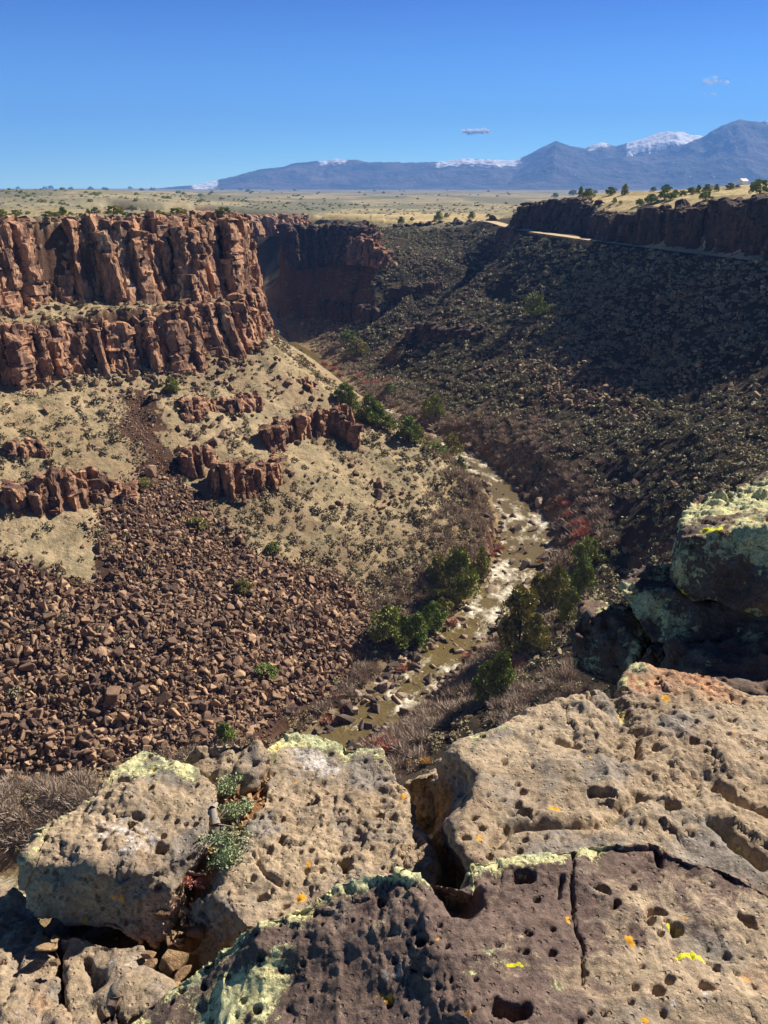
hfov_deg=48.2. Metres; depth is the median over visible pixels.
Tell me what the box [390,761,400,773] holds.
willow bush
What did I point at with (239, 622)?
talus boulder
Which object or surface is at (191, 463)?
outcrop
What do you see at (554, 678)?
willow bush
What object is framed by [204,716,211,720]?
talus boulder
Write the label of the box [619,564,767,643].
boulder
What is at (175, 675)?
talus boulder
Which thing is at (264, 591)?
talus boulder
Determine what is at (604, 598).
sagebrush bush
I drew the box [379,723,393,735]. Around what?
willow bush
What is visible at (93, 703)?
talus boulder
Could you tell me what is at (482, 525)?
willow thicket
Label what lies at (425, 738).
sagebrush bush
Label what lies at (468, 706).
sagebrush bush
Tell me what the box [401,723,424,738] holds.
willow bush
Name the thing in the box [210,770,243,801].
crevice shrub
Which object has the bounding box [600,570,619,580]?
sagebrush bush
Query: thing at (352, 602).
loose boulder
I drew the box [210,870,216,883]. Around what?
stone
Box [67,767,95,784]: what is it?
willow bush
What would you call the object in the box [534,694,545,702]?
sagebrush bush
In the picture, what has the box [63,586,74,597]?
talus boulder
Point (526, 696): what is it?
willow bush
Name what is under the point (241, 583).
juniper tree
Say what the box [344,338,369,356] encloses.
juniper tree
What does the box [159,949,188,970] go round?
stone
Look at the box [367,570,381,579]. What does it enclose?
sagebrush bush
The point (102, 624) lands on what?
talus boulder
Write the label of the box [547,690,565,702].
willow bush
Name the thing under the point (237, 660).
talus boulder
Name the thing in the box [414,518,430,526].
sagebrush bush
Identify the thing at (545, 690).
willow bush
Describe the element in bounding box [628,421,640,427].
sagebrush bush
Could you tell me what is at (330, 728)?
river boulder
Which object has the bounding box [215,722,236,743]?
juniper tree
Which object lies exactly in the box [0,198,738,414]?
cliff rubble
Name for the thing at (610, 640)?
boulder
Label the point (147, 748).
talus boulder
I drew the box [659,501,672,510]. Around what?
sagebrush bush
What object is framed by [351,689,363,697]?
river boulder
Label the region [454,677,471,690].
willow bush
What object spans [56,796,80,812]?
willow bush
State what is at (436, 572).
juniper tree
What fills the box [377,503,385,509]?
loose boulder
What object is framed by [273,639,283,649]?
sagebrush bush
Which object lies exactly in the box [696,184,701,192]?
juniper tree
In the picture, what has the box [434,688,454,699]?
willow bush
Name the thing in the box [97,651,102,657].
talus boulder
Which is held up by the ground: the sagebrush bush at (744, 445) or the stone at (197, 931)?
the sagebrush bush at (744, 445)
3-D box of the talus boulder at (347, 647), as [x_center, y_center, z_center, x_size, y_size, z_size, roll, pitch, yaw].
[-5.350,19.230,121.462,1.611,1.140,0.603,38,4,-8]
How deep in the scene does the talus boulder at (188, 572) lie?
120.34 m
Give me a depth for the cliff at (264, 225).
462.02 m
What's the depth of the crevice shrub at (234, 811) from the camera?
2.23 m
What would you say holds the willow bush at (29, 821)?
on the ground
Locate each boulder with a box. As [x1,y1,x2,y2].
[0,621,10,630]
[1,764,10,772]
[3,677,10,687]
[4,569,14,575]
[4,658,19,667]
[4,744,15,752]
[4,769,12,774]
[13,644,22,656]
[14,695,20,704]
[17,583,25,604]
[17,749,216,948]
[17,775,25,782]
[18,663,36,671]
[19,660,32,665]
[19,718,29,729]
[20,729,26,739]
[24,646,32,655]
[26,698,33,709]
[27,707,36,713]
[27,749,36,755]
[30,634,36,644]
[32,708,42,718]
[35,647,44,658]
[36,601,47,609]
[37,743,42,754]
[38,622,53,629]
[41,581,52,591]
[41,726,55,738]
[42,612,55,620]
[45,620,54,628]
[45,741,53,751]
[51,606,58,613]
[51,764,64,773]
[58,674,68,680]
[58,742,69,754]
[59,578,67,587]
[59,598,65,607]
[59,695,72,702]
[59,749,67,757]
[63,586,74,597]
[68,688,74,696]
[71,749,80,755]
[74,616,79,625]
[74,729,90,738]
[75,759,81,769]
[77,732,93,742]
[79,747,87,755]
[81,617,89,623]
[81,684,92,693]
[82,656,91,664]
[82,740,90,746]
[83,749,92,753]
[85,617,94,636]
[85,636,93,645]
[85,705,101,715]
[85,733,97,739]
[86,751,96,761]
[90,602,99,612]
[91,673,100,682]
[91,700,96,706]
[92,649,102,657]
[93,726,104,733]
[96,623,109,629]
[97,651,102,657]
[98,646,106,656]
[98,730,108,735]
[99,605,106,613]
[99,621,108,639]
[102,636,112,644]
[102,715,110,725]
[103,749,114,758]
[105,621,113,632]
[105,686,120,703]
[106,554,117,560]
[110,666,114,675]
[112,643,123,656]
[114,598,121,607]
[116,741,124,746]
[117,672,122,680]
[118,589,126,596]
[119,712,129,720]
[120,622,130,629]
[121,638,127,646]
[121,663,125,672]
[122,734,127,741]
[123,672,131,678]
[123,686,131,694]
[129,592,138,597]
[129,741,138,748]
[130,587,139,592]
[132,670,141,681]
[132,680,140,691]
[134,601,140,608]
[136,685,149,693]
[137,673,142,679]
[138,615,154,624]
[139,653,144,667]
[140,711,145,721]
[141,736,152,745]
[142,745,151,751]
[143,701,151,707]
[145,465,155,477]
[146,717,152,724]
[150,658,163,664]
[151,730,156,746]
[154,692,171,704]
[158,584,169,592]
[159,655,166,667]
[160,740,168,749]
[161,683,167,691]
[165,635,177,646]
[167,610,173,617]
[167,706,180,718]
[169,672,178,677]
[172,691,178,695]
[172,695,182,701]
[173,644,183,653]
[175,572,182,578]
[176,443,182,450]
[177,701,187,707]
[178,593,187,600]
[179,738,186,742]
[185,569,190,576]
[185,675,194,682]
[190,699,201,706]
[191,435,197,440]
[192,734,200,742]
[194,728,207,737]
[195,618,202,625]
[196,658,203,665]
[198,667,209,673]
[198,702,207,710]
[202,621,209,627]
[202,710,210,719]
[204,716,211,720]
[204,720,212,724]
[206,436,219,445]
[210,699,219,705]
[211,716,222,724]
[212,595,222,602]
[213,673,224,682]
[214,616,227,628]
[214,646,223,651]
[215,654,224,661]
[216,413,225,420]
[217,405,225,412]
[218,593,227,599]
[218,668,227,673]
[219,431,225,437]
[221,684,228,693]
[223,648,231,668]
[227,686,234,695]
[231,592,237,603]
[231,670,245,678]
[231,693,241,702]
[232,653,242,665]
[233,619,242,625]
[235,600,244,610]
[241,665,250,672]
[242,611,250,619]
[244,680,251,685]
[244,731,252,737]
[246,725,255,730]
[247,625,257,640]
[249,666,256,674]
[249,682,256,688]
[250,650,257,657]
[250,690,259,695]
[252,580,257,586]
[253,699,258,706]
[259,599,265,606]
[260,680,269,691]
[261,589,267,594]
[261,693,266,702]
[261,711,274,717]
[268,691,281,697]
[271,676,282,685]
[274,598,282,605]
[275,691,282,702]
[280,380,291,387]
[282,636,293,646]
[282,658,299,667]
[284,624,290,630]
[285,609,291,616]
[285,696,290,705]
[287,704,297,710]
[292,685,298,691]
[294,590,302,598]
[294,665,303,676]
[295,697,301,704]
[304,638,313,646]
[304,662,315,669]
[306,622,313,628]
[307,628,312,634]
[308,576,314,582]
[310,620,317,627]
[312,727,319,733]
[315,430,321,436]
[323,634,328,642]
[325,631,337,638]
[326,725,335,730]
[327,685,335,690]
[330,603,338,617]
[333,651,340,658]
[334,714,355,723]
[336,500,344,505]
[338,655,346,662]
[338,699,350,707]
[341,643,351,650]
[343,701,353,714]
[346,658,351,666]
[346,668,359,678]
[347,600,358,607]
[347,742,355,747]
[348,613,355,621]
[349,636,358,645]
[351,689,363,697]
[352,468,359,475]
[352,618,360,627]
[352,706,358,714]
[353,602,362,609]
[353,629,360,635]
[358,719,363,729]
[361,694,369,703]
[364,694,372,699]
[364,723,372,728]
[365,688,374,693]
[370,696,376,704]
[371,488,382,499]
[372,703,379,713]
[376,477,382,488]
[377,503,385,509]
[379,682,392,691]
[381,672,390,678]
[387,661,400,669]
[392,694,401,704]
[395,692,408,697]
[399,707,409,714]
[400,651,407,656]
[408,652,425,660]
[410,662,421,669]
[414,655,422,662]
[421,690,428,694]
[423,673,430,684]
[427,637,435,644]
[427,639,434,649]
[439,638,448,643]
[454,649,464,653]
[457,615,465,620]
[458,633,467,638]
[459,711,472,718]
[463,443,472,449]
[464,606,471,611]
[473,634,485,639]
[485,575,498,593]
[485,624,497,632]
[507,558,515,564]
[508,547,527,553]
[509,524,521,531]
[519,485,526,490]
[519,560,529,569]
[523,493,529,499]
[524,577,531,584]
[525,520,536,524]
[527,526,537,531]
[528,481,535,487]
[529,559,544,567]
[534,487,539,496]
[535,497,543,507]
[536,552,549,561]
[538,561,545,568]
[554,384,559,390]
[555,518,566,527]
[558,524,574,538]
[563,351,569,365]
[567,599,650,686]
[582,391,588,398]
[582,682,590,688]
[587,397,595,401]
[599,383,610,391]
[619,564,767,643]
[631,478,638,485]
[638,641,664,667]
[659,634,767,695]
[669,471,767,616]
[725,399,731,412]
[753,391,760,398]
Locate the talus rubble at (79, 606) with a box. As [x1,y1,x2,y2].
[0,384,381,782]
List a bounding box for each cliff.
[0,210,263,316]
[0,286,276,391]
[247,212,309,236]
[276,219,379,270]
[345,232,393,268]
[393,215,496,228]
[509,197,604,234]
[586,194,767,260]
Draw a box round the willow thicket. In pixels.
[0,327,659,860]
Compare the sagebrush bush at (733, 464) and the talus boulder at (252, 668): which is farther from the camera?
the sagebrush bush at (733, 464)
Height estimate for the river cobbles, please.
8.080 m
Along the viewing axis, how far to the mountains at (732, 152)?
6621.41 m
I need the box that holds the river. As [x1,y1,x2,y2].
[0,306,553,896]
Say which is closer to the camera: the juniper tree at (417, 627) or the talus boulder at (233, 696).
the talus boulder at (233, 696)
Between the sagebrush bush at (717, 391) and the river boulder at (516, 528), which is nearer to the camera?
the river boulder at (516, 528)
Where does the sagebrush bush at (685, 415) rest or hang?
on the ground
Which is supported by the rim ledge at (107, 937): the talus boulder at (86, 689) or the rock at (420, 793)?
the rock at (420, 793)
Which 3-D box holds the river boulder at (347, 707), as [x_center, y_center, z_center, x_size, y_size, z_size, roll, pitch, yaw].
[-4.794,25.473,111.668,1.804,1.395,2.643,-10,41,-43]
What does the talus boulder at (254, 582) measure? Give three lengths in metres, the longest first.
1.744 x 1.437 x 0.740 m
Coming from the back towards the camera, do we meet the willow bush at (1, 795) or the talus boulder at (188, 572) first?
the talus boulder at (188, 572)
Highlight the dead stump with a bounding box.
[208,802,231,843]
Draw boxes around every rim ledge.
[44,838,457,998]
[609,640,685,698]
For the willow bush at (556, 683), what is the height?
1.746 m
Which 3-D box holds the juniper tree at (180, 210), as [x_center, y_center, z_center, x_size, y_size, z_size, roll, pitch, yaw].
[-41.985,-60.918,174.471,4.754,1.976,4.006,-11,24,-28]
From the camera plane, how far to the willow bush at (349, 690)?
113.93 m
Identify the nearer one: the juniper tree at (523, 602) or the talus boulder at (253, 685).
the talus boulder at (253, 685)
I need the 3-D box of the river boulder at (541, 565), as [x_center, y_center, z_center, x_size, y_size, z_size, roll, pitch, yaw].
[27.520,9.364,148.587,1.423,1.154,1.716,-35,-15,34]
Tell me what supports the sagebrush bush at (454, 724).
on the ground
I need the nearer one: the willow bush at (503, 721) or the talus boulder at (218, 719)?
the willow bush at (503, 721)
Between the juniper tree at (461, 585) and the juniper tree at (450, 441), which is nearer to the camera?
the juniper tree at (461, 585)
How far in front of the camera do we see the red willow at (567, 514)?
162.88 m
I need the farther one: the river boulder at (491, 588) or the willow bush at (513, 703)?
the river boulder at (491, 588)
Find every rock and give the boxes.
[0,883,71,1023]
[58,937,147,1023]
[101,997,119,1023]
[106,965,176,1023]
[182,740,270,799]
[402,768,437,834]
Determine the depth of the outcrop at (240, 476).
136.49 m
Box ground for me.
[0,183,767,926]
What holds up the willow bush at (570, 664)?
on the ground
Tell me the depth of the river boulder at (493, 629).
128.41 m
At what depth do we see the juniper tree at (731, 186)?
309.13 m
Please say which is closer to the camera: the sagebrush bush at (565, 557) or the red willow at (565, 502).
the sagebrush bush at (565, 557)
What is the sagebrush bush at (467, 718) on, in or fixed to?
on the ground
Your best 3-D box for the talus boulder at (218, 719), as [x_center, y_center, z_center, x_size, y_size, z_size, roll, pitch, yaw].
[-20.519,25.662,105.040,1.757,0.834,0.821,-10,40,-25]
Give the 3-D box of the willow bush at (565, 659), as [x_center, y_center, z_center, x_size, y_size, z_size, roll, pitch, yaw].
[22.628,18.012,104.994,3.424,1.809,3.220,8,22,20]
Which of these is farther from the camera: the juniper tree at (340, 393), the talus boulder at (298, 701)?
the juniper tree at (340, 393)
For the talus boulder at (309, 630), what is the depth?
120.41 m
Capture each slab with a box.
[132,843,767,1023]
[187,732,441,968]
[430,662,767,895]
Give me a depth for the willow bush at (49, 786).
92.66 m
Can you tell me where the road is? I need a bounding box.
[472,212,766,261]
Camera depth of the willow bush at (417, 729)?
101.20 m
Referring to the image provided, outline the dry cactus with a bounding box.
[180,844,210,888]
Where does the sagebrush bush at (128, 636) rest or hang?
on the ground
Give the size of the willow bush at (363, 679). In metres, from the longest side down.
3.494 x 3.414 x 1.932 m
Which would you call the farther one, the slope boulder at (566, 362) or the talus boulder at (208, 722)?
the slope boulder at (566, 362)
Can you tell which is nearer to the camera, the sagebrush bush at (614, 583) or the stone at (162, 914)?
the stone at (162, 914)
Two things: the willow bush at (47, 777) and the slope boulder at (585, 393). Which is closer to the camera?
the willow bush at (47, 777)
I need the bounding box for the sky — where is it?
[0,0,767,188]
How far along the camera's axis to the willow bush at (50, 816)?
90.92 m
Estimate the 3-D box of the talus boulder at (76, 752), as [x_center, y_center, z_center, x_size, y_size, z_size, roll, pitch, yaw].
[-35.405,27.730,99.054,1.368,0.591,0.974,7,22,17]
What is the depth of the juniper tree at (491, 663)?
110.14 m
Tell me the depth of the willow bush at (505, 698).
100.67 m
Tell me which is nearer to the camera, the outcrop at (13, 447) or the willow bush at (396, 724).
the willow bush at (396, 724)
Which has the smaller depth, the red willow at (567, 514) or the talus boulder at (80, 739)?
the talus boulder at (80, 739)
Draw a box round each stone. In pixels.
[35,943,57,950]
[49,958,60,965]
[50,934,58,947]
[137,950,155,958]
[143,955,157,969]
[153,908,170,920]
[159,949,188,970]
[162,963,174,975]
[173,965,191,981]
[186,924,204,939]
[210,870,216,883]
[219,795,228,810]
[234,784,241,797]
[240,796,253,801]
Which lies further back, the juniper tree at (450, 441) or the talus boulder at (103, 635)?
the juniper tree at (450, 441)
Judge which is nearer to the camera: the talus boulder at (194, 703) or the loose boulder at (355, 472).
the talus boulder at (194, 703)
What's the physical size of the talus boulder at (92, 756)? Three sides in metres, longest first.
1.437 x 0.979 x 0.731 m
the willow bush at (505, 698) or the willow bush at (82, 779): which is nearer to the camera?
the willow bush at (82, 779)
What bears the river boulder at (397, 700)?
in the river
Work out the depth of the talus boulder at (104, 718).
102.16 m
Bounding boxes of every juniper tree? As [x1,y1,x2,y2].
[0,209,7,216]
[8,209,22,215]
[40,210,54,217]
[57,206,66,215]
[90,207,100,213]
[102,205,124,215]
[138,476,153,490]
[163,377,179,392]
[165,207,186,214]
[188,516,209,529]
[214,206,231,215]
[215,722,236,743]
[232,578,252,593]
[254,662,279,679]
[265,541,281,553]
[333,382,353,402]
[339,329,356,342]
[343,284,356,298]
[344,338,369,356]
[346,390,358,409]
[354,392,382,423]
[368,605,410,649]
[371,400,385,423]
[377,413,396,431]
[384,383,395,391]
[395,415,419,441]
[397,216,404,223]
[397,614,412,641]
[404,611,428,650]
[406,423,424,442]
[420,398,431,417]
[422,440,433,446]
[422,581,456,611]
[422,600,447,630]
[425,394,444,418]
[425,554,451,584]
[429,441,448,453]
[433,211,442,220]
[443,431,464,456]
[443,545,480,605]
[455,456,466,469]
[467,211,475,218]
[471,546,490,579]
[471,660,498,708]
[478,660,493,681]
[488,648,514,697]
[497,583,538,655]
[521,611,550,651]
[524,292,551,317]
[530,570,554,608]
[545,563,567,605]
[557,586,581,622]
[559,568,570,586]
[568,190,577,194]
[568,552,598,596]
[570,535,607,566]
[578,186,583,194]
[580,188,595,197]
[605,186,616,194]
[621,184,628,194]
[635,198,645,204]
[644,194,659,202]
[657,189,668,198]
[660,184,672,190]
[667,192,677,199]
[678,190,686,196]
[687,187,697,193]
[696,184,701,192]
[698,191,714,199]
[701,184,713,191]
[713,184,719,190]
[725,183,734,189]
[748,178,767,193]
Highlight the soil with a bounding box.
[164,786,266,982]
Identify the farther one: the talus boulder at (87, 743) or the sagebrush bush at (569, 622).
the sagebrush bush at (569, 622)
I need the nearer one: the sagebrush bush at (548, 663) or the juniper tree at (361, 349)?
the sagebrush bush at (548, 663)
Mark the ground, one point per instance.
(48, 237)
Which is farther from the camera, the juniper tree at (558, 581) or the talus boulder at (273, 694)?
the juniper tree at (558, 581)
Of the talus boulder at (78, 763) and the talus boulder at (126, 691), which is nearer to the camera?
the talus boulder at (78, 763)
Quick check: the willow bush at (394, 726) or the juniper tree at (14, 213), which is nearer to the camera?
the willow bush at (394, 726)
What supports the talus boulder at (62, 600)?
on the ground
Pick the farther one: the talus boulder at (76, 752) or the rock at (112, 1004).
the talus boulder at (76, 752)
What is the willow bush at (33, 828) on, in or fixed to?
on the ground
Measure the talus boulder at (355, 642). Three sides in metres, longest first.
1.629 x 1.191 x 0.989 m
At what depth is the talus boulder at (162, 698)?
105.06 m
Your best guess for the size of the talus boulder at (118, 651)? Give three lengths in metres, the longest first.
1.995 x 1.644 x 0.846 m
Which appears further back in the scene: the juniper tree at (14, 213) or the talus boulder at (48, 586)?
the juniper tree at (14, 213)
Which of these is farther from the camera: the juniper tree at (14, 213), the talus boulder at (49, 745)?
the juniper tree at (14, 213)
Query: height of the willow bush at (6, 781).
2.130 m
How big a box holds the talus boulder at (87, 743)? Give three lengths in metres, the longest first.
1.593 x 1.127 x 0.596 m
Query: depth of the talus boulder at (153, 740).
101.17 m
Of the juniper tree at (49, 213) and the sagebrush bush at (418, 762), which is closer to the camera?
the sagebrush bush at (418, 762)
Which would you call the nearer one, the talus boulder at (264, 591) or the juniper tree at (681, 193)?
the talus boulder at (264, 591)
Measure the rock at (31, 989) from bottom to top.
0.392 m
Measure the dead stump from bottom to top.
0.091 m
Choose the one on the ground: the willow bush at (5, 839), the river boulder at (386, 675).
the willow bush at (5, 839)
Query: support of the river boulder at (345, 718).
in the river
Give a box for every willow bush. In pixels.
[0,767,31,785]
[0,772,25,789]
[0,780,13,803]
[0,783,17,805]
[0,784,18,799]
[0,796,19,822]
[0,810,23,832]
[0,818,9,834]
[0,846,9,858]
[1,825,25,852]
[7,818,32,841]
[9,774,36,792]
[9,801,31,822]
[11,828,35,844]
[18,821,41,840]
[20,777,36,792]
[20,809,45,829]
[23,821,41,837]
[25,768,47,789]
[26,767,60,787]
[31,794,61,816]
[32,775,56,791]
[34,806,52,826]
[36,779,63,798]
[36,802,66,824]
[37,772,57,787]
[37,795,58,813]
[38,795,62,813]
[42,780,71,805]
[50,779,70,793]
[52,806,70,817]
[56,780,71,797]
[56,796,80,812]
[60,768,87,783]
[60,783,93,811]
[65,793,92,810]
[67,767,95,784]
[68,785,92,802]
[70,772,97,784]
[77,784,96,801]
[177,745,191,761]
[207,738,232,747]
[213,737,235,745]
[230,737,250,745]
[310,698,333,712]
[338,683,357,698]
[349,658,369,674]
[353,664,371,680]
[353,670,371,685]
[359,660,382,676]
[359,740,374,748]
[365,731,384,745]
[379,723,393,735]
[383,726,402,742]
[384,727,402,742]
[385,751,403,766]
[387,720,406,728]
[389,719,402,731]
[389,733,410,751]
[389,741,415,757]
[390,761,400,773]
[391,754,407,768]
[398,710,413,721]
[399,719,416,734]
[401,714,414,726]
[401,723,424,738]
[402,741,437,762]
[405,705,421,716]
[405,716,422,725]
[405,727,429,740]
[407,731,421,742]
[408,699,429,714]
[413,721,427,735]
[414,726,435,742]
[416,703,430,715]
[416,710,435,719]
[419,696,437,705]
[421,704,439,716]
[422,712,443,731]
[432,710,452,726]
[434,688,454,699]
[434,700,451,713]
[436,697,462,714]
[437,695,450,708]
[439,677,454,688]
[440,682,462,697]
[440,683,461,698]
[447,671,465,681]
[452,692,465,705]
[453,675,472,688]
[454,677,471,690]
[455,677,470,689]
[459,660,473,671]
[461,690,479,703]
[465,661,478,672]
[466,698,483,710]
[468,651,483,664]
[481,640,499,651]
[482,693,504,707]
[483,710,499,722]
[485,695,504,711]
[495,711,520,725]
[498,691,518,707]
[499,704,516,717]
[500,692,528,707]
[503,680,527,697]
[503,688,523,701]
[509,677,526,689]
[514,687,534,703]
[514,704,531,713]
[518,690,535,704]
[521,679,537,691]
[538,669,556,681]
[539,682,553,695]
[545,673,564,682]
[545,689,566,700]
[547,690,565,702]
[548,678,565,689]
[554,657,574,669]
[555,663,581,680]
[557,666,578,680]
[558,654,572,664]
[560,679,586,694]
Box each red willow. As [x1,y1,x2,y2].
[320,714,333,723]
[360,736,372,747]
[371,739,390,754]
[378,729,397,741]
[384,736,407,756]
[397,662,410,671]
[445,614,460,625]
[462,649,471,657]
[493,545,505,550]
[511,654,525,666]
[554,495,563,505]
[562,499,571,506]
[562,508,576,518]
[566,516,579,526]
[568,530,581,539]
[572,523,593,537]
[577,517,589,525]
[580,523,594,532]
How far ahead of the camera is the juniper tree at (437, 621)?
127.50 m
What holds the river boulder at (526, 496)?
in the river
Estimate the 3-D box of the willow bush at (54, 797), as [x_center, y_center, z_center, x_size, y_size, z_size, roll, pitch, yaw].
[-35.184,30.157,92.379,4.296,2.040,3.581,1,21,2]
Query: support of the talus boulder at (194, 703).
on the ground
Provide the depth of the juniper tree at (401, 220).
398.53 m
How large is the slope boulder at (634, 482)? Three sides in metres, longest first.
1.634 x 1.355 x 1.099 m
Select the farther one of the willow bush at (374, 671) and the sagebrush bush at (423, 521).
the sagebrush bush at (423, 521)
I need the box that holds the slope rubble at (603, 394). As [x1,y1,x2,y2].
[294,229,767,734]
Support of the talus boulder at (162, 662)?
on the ground
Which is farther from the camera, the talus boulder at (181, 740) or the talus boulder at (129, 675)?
the talus boulder at (129, 675)
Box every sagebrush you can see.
[0,188,631,853]
[284,226,767,779]
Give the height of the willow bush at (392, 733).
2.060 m
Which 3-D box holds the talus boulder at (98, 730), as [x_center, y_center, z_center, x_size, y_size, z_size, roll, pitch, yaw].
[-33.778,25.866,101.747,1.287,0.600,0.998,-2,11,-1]
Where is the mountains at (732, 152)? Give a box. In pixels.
[500,120,767,189]
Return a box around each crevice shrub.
[192,819,252,851]
[202,833,256,874]
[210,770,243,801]
[212,798,254,823]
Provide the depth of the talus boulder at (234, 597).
119.48 m
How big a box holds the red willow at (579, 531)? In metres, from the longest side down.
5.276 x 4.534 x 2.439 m
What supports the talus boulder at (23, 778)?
on the ground
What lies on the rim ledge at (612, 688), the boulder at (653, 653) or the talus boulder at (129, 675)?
the boulder at (653, 653)
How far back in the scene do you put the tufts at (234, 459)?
144.45 m
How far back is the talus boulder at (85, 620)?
108.58 m
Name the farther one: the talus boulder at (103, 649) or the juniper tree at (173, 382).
the juniper tree at (173, 382)
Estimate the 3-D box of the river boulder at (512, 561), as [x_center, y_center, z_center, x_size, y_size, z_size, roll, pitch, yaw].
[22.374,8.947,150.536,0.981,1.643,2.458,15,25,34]
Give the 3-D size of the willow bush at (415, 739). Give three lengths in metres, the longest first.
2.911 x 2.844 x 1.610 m
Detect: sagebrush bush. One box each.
[2,684,24,699]
[13,844,23,854]
[21,791,42,808]
[54,612,69,622]
[55,798,72,812]
[61,772,77,778]
[95,526,109,534]
[116,634,129,642]
[145,577,158,584]
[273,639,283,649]
[362,626,375,633]
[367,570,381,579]
[390,641,399,651]
[394,564,406,571]
[404,586,414,593]
[408,508,423,515]
[412,759,422,768]
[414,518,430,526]
[421,737,429,745]
[427,731,447,744]
[428,739,442,748]
[445,730,460,738]
[451,718,468,731]
[452,689,464,699]
[457,716,470,726]
[461,701,481,712]
[486,717,499,726]
[496,699,504,710]
[509,706,522,717]
[517,672,532,681]
[524,674,536,682]
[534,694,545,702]
[543,660,557,667]
[546,679,566,694]
[553,451,567,459]
[555,634,569,643]
[557,555,572,565]
[562,619,575,626]
[581,593,600,600]
[599,540,616,551]
[599,596,609,601]
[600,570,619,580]
[607,580,619,587]
[618,482,633,490]
[626,447,641,457]
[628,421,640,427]
[651,542,665,550]
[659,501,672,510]
[663,551,671,560]
[672,411,688,420]
[677,392,692,402]
[694,484,706,493]
[702,438,715,446]
[710,390,723,396]
[712,467,725,476]
[716,457,729,465]
[726,461,738,468]
[732,443,753,452]
[733,452,752,461]
[745,457,763,467]
[758,463,767,470]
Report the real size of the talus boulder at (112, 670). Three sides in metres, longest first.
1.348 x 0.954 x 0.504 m
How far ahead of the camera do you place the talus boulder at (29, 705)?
100.53 m
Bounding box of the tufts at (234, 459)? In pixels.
[0,227,484,846]
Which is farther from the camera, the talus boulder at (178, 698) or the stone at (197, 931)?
the talus boulder at (178, 698)
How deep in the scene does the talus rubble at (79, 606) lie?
112.48 m
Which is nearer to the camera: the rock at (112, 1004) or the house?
the rock at (112, 1004)
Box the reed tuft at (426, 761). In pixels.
[418,754,435,764]
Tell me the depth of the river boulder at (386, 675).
117.92 m
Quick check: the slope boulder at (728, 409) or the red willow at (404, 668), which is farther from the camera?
the slope boulder at (728, 409)
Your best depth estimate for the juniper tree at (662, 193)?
281.19 m
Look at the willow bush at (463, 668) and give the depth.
117.64 m
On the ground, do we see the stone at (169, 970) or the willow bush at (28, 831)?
the willow bush at (28, 831)
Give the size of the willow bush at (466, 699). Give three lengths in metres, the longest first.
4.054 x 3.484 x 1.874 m
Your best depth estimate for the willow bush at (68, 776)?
95.51 m
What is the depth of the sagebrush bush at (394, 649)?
123.49 m
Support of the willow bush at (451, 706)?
on the ground
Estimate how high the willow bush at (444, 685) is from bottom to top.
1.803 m
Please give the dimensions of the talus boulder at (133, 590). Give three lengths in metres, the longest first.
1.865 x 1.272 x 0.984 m
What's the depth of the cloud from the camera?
10977.37 m
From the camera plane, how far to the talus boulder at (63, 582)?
110.93 m
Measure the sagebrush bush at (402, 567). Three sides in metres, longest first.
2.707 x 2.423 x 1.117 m
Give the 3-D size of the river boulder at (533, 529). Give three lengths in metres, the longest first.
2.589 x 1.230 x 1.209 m
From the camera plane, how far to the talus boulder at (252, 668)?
112.43 m
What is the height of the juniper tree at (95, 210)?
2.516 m
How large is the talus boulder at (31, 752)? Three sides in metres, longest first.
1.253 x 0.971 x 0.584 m
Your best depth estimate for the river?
137.53 m
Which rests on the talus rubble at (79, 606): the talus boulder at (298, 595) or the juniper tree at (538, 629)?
the talus boulder at (298, 595)
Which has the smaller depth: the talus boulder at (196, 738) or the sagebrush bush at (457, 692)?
the talus boulder at (196, 738)
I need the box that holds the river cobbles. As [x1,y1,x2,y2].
[311,396,555,751]
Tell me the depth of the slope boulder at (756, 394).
162.59 m
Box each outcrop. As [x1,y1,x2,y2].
[0,465,139,517]
[3,437,49,460]
[178,390,263,422]
[178,444,215,478]
[207,454,286,505]
[258,402,363,452]
[296,376,313,393]
[319,299,382,324]
[387,279,441,300]
[404,321,492,341]
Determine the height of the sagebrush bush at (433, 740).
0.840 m
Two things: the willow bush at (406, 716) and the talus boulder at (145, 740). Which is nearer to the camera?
the talus boulder at (145, 740)
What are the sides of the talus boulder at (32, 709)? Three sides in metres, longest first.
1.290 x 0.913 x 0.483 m
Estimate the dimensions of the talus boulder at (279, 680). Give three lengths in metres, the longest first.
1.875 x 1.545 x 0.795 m
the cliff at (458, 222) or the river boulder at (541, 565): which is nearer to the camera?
the river boulder at (541, 565)
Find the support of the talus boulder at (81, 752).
on the ground
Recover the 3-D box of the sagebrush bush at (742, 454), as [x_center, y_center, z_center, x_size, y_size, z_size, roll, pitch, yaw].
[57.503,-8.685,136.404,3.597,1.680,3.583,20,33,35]
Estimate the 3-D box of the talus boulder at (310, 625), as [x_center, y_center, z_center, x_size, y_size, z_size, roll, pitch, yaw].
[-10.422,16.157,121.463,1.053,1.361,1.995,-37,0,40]
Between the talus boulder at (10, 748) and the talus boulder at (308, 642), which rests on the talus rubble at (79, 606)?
the talus boulder at (308, 642)
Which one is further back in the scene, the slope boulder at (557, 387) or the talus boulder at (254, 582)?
the slope boulder at (557, 387)
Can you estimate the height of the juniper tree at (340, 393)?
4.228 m
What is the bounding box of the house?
[737,178,748,184]
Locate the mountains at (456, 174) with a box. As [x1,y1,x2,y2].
[156,119,767,189]
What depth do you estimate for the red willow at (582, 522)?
156.52 m
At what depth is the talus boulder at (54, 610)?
108.11 m
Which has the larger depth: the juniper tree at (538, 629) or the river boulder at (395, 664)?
the river boulder at (395, 664)

